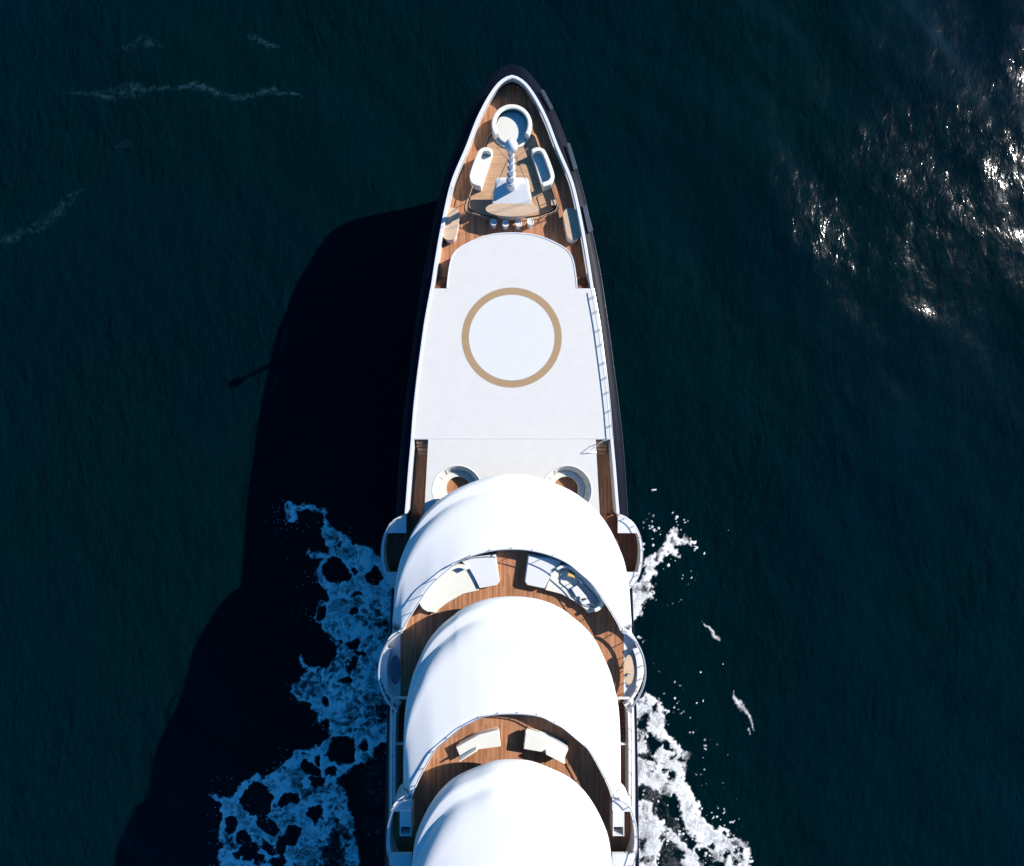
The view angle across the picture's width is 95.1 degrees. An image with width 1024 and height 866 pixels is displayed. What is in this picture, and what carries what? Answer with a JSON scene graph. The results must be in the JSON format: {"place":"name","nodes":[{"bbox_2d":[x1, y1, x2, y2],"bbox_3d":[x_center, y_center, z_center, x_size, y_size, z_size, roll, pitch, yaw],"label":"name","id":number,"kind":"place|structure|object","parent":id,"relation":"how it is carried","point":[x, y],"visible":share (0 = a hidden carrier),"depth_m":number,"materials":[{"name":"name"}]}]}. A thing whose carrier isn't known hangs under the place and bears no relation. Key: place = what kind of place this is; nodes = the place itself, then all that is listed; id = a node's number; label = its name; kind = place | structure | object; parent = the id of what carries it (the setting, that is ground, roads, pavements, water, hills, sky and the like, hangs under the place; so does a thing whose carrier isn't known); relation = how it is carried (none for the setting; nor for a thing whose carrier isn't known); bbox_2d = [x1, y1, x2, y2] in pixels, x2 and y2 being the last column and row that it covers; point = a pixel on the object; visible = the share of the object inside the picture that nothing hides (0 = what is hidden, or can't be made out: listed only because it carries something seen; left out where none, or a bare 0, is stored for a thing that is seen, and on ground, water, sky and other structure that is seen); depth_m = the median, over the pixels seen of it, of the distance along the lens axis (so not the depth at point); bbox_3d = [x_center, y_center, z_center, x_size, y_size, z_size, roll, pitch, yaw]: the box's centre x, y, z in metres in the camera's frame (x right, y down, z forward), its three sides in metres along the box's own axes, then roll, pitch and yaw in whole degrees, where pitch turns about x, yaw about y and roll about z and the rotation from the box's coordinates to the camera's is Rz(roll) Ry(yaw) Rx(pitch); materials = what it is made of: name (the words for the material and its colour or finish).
{"place":"outdoors","nodes":[
{"label":"outdoors","id":0,"kind":"place"},
{"bbox_2d":[0,0,1023,865],"bbox_3d":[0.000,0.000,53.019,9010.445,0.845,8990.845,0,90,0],"label":"water","id":1,"kind":"structure","parent":0,"point":[218,216],"depth_m":53.00,"materials":[{"name":"teal liquid"}]},
{"bbox_2d":[213,501,391,865],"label":"wake foam","id":2,"kind":"object","parent":1,"relation":"on","point":[367,562],"visible":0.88,"depth_m":52.94,"materials":[{"name":"white"}]},
{"bbox_2d":[378,64,645,865],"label":"motor yacht","id":3,"kind":"object","parent":1,"relation":"on","point":[511,401],"visible":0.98,"depth_m":36.70,"materials":[{"name":"white paint"}]},
{"bbox_2d":[382,647,391,686],"bbox_3d":[-9.781,18.184,36.465,0.624,0.430,3.056,5,90,0],"label":"bay bench","id":4,"kind":"object","parent":3,"relation":"on","point":[385,666],"visible":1,"depth_m":36.25,"materials":[{"name":"fabric"}]},
{"bbox_2d":[390,655,400,684],"bbox_3d":[-8.965,18.200,36.315,0.840,0.730,2.280,0,90,0],"label":"oval table","id":5,"kind":"object","parent":3,"relation":"on","point":[395,668],"visible":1,"depth_m":35.95,"materials":[{"name":"stone"}]},
{"bbox_2d":[400,799,413,835],"bbox_3d":[-7.313,26.803,32.640,0.782,1.040,1.765,0,90,0],"label":"service console","id":6,"kind":"object","parent":3,"relation":"on","point":[406,822],"visible":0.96,"depth_m":32.13,"materials":[{"name":"stone"}]},
{"bbox_2d":[420,563,478,612],"bbox_3d":[-5.106,12.029,36.270,4.635,0.860,2.660,-28,90,0],"label":"corner sofa","id":7,"kind":"object","parent":3,"relation":"on","point":[454,581],"visible":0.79,"depth_m":36.28,"materials":[{"name":"white fabric"}]},
{"bbox_2d":[443,208,459,243],"bbox_3d":[-5.277,-18.054,40.900,1.280,1.000,2.840,11,90,0],"label":"deck locker","id":8,"kind":"object","parent":3,"relation":"on","point":[451,228],"visible":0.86,"depth_m":40.40,"materials":[{"name":"brown wood"}]},
{"bbox_2d":[432,465,479,502],"bbox_3d":[-4.675,4.900,40.525,4.320,1.150,4.320,0,90,0],"label":"sunken sofa","id":9,"kind":"object","parent":3,"relation":"on","point":[449,479],"visible":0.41,"depth_m":40.65,"materials":[{"name":"white fabric"}]},
{"bbox_2d":[456,727,500,761],"bbox_3d":[-2.281,21.719,32.740,3.207,0.920,1.262,-19,90,0],"label":"angled lounger","id":10,"kind":"object","parent":3,"relation":"on","point":[475,742],"visible":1,"depth_m":32.65,"materials":[{"name":"white fabric"}]},
{"bbox_2d":[462,553,499,587],"bbox_3d":[-2.420,10.778,36.400,2.672,0.600,2.445,-8,90,0],"label":"sun pad","id":11,"kind":"object","parent":3,"relation":"on","point":[484,570],"visible":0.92,"depth_m":36.10,"materials":[{"name":"white fabric"}]},
{"bbox_2d":[470,147,492,190],"bbox_3d":[-2.769,-23.066,40.790,1.276,0.820,3.436,17,90,0],"label":"curved sofa","id":12,"kind":"object","parent":3,"relation":"on","point":[480,166],"visible":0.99,"depth_m":40.82,"materials":[{"name":"white fabric"}]},
{"bbox_2d":[490,219,496,228],"bbox_3d":[-1.606,-18.328,41.020,0.620,0.760,0.620,0,90,0],"label":"bar stool","id":13,"kind":"object","parent":3,"relation":"on","point":[493,222],"visible":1,"depth_m":40.68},
{"bbox_2d":[502,220,508,229],"bbox_3d":[-0.584,-18.216,41.020,0.620,0.760,0.620,0,90,0],"label":"bar stool","id":14,"kind":"object","parent":3,"relation":"on","point":[505,224],"visible":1,"depth_m":40.68,"materials":[{"name":"white plastic"}]},
{"bbox_2d":[491,104,531,147],"bbox_3d":[-0.025,-26.689,40.900,3.534,1.000,3.485,0,90,0],"label":"round daybed","id":15,"kind":"object","parent":3,"relation":"on","point":[510,121],"visible":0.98,"depth_m":40.92,"materials":[{"name":"white fabric"}]},
{"bbox_2d":[486,203,537,219],"bbox_3d":[-0.035,-19.198,40.700,4.480,1.200,1.320,0,90,0],"label":"outdoor bar","id":16,"kind":"object","parent":3,"relation":"on","point":[511,211],"visible":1,"depth_m":40.10,"materials":[{"name":"brown wood"}]},
{"bbox_2d":[515,220,521,229],"bbox_3d":[0.549,-18.242,41.020,0.620,0.760,0.620,0,90,0],"label":"bar stool","id":17,"kind":"object","parent":3,"relation":"on","point":[518,223],"visible":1,"depth_m":40.68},
{"bbox_2d":[527,218,533,228],"bbox_3d":[1.585,-18.369,41.020,0.620,0.760,0.620,0,90,0],"label":"bar stool","id":18,"kind":"object","parent":3,"relation":"on","point":[530,221],"visible":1,"depth_m":40.68,"materials":[{"name":"white plastic"}]},
{"bbox_2d":[531,147,553,190],"bbox_3d":[2.769,-23.066,40.790,1.276,0.820,3.436,-17,90,0],"label":"curved sofa","id":19,"kind":"object","parent":3,"relation":"on","point":[543,166],"visible":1,"depth_m":40.82,"materials":[{"name":"white fabric"}]},
{"bbox_2d":[524,553,561,587],"bbox_3d":[2.420,10.778,36.400,2.672,0.600,2.445,8,90,0],"label":"sun pad","id":20,"kind":"object","parent":3,"relation":"on","point":[539,570],"visible":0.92,"depth_m":36.10,"materials":[{"name":"white fabric"}]},
{"bbox_2d":[523,728,567,763],"bbox_3d":[2.298,21.746,32.625,3.167,1.150,1.268,19,90,0],"label":"angled lounger","id":21,"kind":"object","parent":3,"relation":"on","point":[552,746],"visible":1,"depth_m":32.45,"materials":[{"name":"white fabric"}]},
{"bbox_2d":[544,465,591,502],"bbox_3d":[4.675,4.900,40.525,4.320,1.150,4.320,0,90,0],"label":"sunken sofa","id":22,"kind":"object","parent":3,"relation":"on","point":[574,479],"visible":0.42,"depth_m":40.65,"materials":[{"name":"white fabric"}]},
{"bbox_2d":[563,208,580,243],"bbox_3d":[5.176,-18.054,40.900,1.280,1.000,2.840,-11,90,0],"label":"deck locker","id":23,"kind":"object","parent":3,"relation":"on","point":[571,227],"visible":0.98,"depth_m":40.40,"materials":[{"name":"brown wood"}]},
{"bbox_2d":[545,563,603,612],"bbox_3d":[5.106,12.029,36.270,4.635,0.860,2.660,28,90,0],"label":"corner sofa","id":24,"kind":"object","parent":3,"relation":"on","point":[559,582],"visible":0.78,"depth_m":36.28,"materials":[{"name":"white fabric"}]},
{"bbox_2d":[566,571,574,577],"bbox_3d":[4.522,10.890,36.000,0.680,0.280,0.460,12,65,0],"label":"cushion","id":25,"kind":"object","parent":24,"relation":"on","point":[571,574],"visible":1,"depth_m":35.89,"materials":[{"name":"fabric"}]},
{"bbox_2d":[572,586,589,604],"bbox_3d":[5.299,12.552,36.165,0.627,0.230,1.770,-38,90,0],"label":"seat cushion","id":26,"kind":"object","parent":24,"relation":"on","point":[577,591],"visible":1,"depth_m":36.05,"materials":[{"name":"white fabric"}]},
{"bbox_2d":[610,799,623,835],"bbox_3d":[7.313,26.803,32.640,0.782,1.040,1.765,0,90,0],"label":"service console","id":27,"kind":"object","parent":3,"relation":"on","point":[617,822],"visible":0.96,"depth_m":32.13,"materials":[{"name":"stone"}]},
{"bbox_2d":[623,655,633,684],"bbox_3d":[8.965,18.200,36.315,0.840,0.730,2.280,0,90,0],"label":"oval table","id":28,"kind":"object","parent":3,"relation":"on","point":[628,665],"visible":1,"depth_m":35.95,"materials":[{"name":"brown wood"}]},
{"bbox_2d":[632,647,641,686],"bbox_3d":[9.781,18.184,36.465,0.624,0.430,3.056,-5,90,0],"label":"bay bench","id":29,"kind":"object","parent":3,"relation":"on","point":[638,666],"visible":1,"depth_m":36.25,"materials":[{"name":"white fabric"}]},
{"bbox_2d":[632,489,752,865],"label":"wake foam","id":30,"kind":"object","parent":1,"relation":"on","point":[651,826],"visible":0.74,"depth_m":52.85,"materials":[{"name":"white"}]},
{"bbox_2d":[706,626,752,727],"bbox_3d":[24.708,27.623,53.094,1.592,0.150,14.318,-22,90,0],"label":"splash foam","id":31,"kind":"object","parent":1,"relation":"on","point":[737,702],"visible":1,"depth_m":53.09,"materials":[{"name":"white"}]},
{"bbox_2d":[551,200,555,208],"bbox_3d":[3.603,-19.995,40.990,0.420,0.820,0.480,0,90,0],"label":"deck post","id":32,"kind":"object","parent":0,"point":[553,203],"visible":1,"depth_m":40.58,"materials":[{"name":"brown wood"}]}
]}

